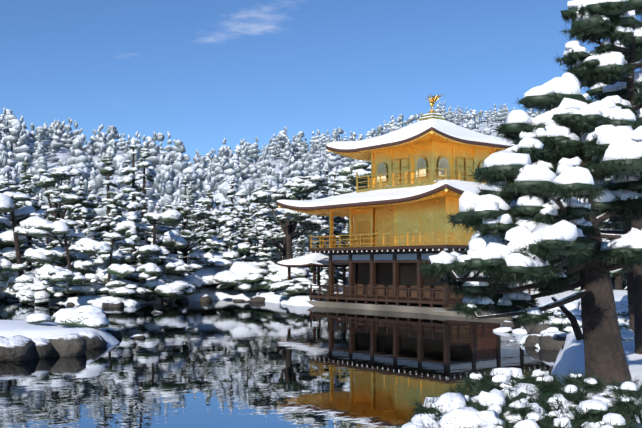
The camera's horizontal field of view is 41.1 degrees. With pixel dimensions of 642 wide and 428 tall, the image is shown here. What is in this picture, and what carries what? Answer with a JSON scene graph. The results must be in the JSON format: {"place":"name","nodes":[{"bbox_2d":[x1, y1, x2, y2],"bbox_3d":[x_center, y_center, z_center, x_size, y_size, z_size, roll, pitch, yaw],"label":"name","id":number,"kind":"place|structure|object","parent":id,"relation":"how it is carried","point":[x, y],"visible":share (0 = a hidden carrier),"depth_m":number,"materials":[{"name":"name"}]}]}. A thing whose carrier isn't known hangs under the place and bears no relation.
{"place":"outdoors","nodes":[
{"label":"outdoors","id":0,"kind":"place"},
{"bbox_2d":[0,300,559,427],"bbox_3d":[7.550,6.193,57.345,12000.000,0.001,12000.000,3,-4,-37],"label":"pond water","id":1,"kind":"structure","parent":0,"point":[220,364],"depth_m":22.98,"materials":[{"name":"blue liquid"}]},
{"bbox_2d":[0,118,641,422],"bbox_3d":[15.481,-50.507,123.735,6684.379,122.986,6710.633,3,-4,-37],"label":"snowy ground","id":2,"kind":"structure","parent":0,"point":[570,354],"depth_m":58.12,"materials":[{"name":"white snow"}]},
{"bbox_2d":[26,305,108,327],"bbox_3d":[-8.967,3.688,30.957,3.532,0.789,1.736,-2,-4,30],"label":"island shrub","id":3,"kind":"object","parent":2,"relation":"on","point":[89,316],"visible":1,"depth_m":30.51,"materials":[{"name":"white plant"}]},
{"bbox_2d":[0,192,327,306],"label":"shore trees","id":4,"kind":"object","parent":2,"relation":"on","point":[44,284],"visible":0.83,"depth_m":63.03,"materials":[{"name":"white plant"}]},
{"bbox_2d":[0,101,549,252],"bbox_3d":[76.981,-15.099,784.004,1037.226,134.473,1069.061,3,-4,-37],"label":"forest trees","id":5,"kind":"object","parent":2,"relation":"on","point":[166,186],"visible":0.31,"depth_m":280.88,"materials":[{"name":"white plant"}]},
{"bbox_2d":[0,294,566,361],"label":"shore rocks","id":6,"kind":"object","parent":2,"relation":"on","point":[17,348],"depth_m":26.40,"materials":[{"name":"grey stone"}]},
{"bbox_2d":[0,136,626,294],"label":"forest trees","id":7,"kind":"object","parent":2,"relation":"on","point":[78,205],"visible":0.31,"depth_m":70.29,"materials":[{"name":"white plant"}]},
{"bbox_2d":[278,111,543,319],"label":"pavilion","id":8,"kind":"structure","parent":2,"relation":"on","point":[387,250],"depth_m":54.92,"materials":[{"name":"wood"}]},
{"bbox_2d":[277,263,348,266],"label":"small porch roof","id":9,"kind":"structure","parent":8,"relation":"attached to","point":[311,264],"depth_m":60.97,"materials":[{"name":"brown"}]},
{"bbox_2d":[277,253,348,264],"bbox_3d":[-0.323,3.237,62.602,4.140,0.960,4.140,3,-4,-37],"label":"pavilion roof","id":10,"kind":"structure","parent":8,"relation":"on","point":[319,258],"depth_m":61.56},
{"bbox_2d":[276,184,463,216],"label":"roof","id":11,"kind":"structure","parent":8,"relation":"on","point":[442,188],"depth_m":51.62,"materials":[{"name":"brown wood"}]},
{"bbox_2d":[277,179,484,206],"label":"roof snow","id":12,"kind":"structure","parent":11,"relation":"on","point":[381,194],"depth_m":53.77,"materials":[{"name":"white snow"}]},
{"bbox_2d":[326,127,511,160],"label":"roof","id":13,"kind":"structure","parent":8,"relation":"on","point":[428,132],"depth_m":53.62,"materials":[{"name":"brown wood"}]},
{"bbox_2d":[326,118,515,148],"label":"roof snow","id":14,"kind":"structure","parent":13,"relation":"on","point":[443,126],"depth_m":56.16,"materials":[{"name":"white snow"}]},
{"bbox_2d":[425,94,443,111],"bbox_3d":[7.659,-7.562,58.322,0.974,1.321,1.289,-3,-4,38],"label":"phoenix statue","id":15,"kind":"object","parent":8,"relation":"on","point":[435,98],"visible":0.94,"depth_m":58.18,"materials":[{"name":"gold metal"}]},
{"bbox_2d":[386,364,641,427],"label":"pine shrub","id":16,"kind":"object","parent":2,"relation":"on","point":[517,398],"visible":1,"depth_m":7.71,"materials":[{"name":"white plant"}]},
{"bbox_2d":[415,0,641,383],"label":"pine","id":17,"kind":"object","parent":2,"relation":"on","point":[562,177],"visible":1,"depth_m":15.17,"materials":[{"name":"green plant"}]},
{"bbox_2d":[493,294,634,347],"bbox_3d":[8.825,3.986,30.573,7.056,2.863,15.520,1,-4,-13],"label":"bank bush","id":18,"kind":"object","parent":2,"relation":"on","point":[574,309],"visible":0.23,"depth_m":27.04,"materials":[{"name":"white plant"}]},
{"bbox_2d":[0,0,641,172],"label":"sky","id":19,"kind":"structure","parent":0,"point":[204,73],"materials":[{"name":"blue"}]}
]}

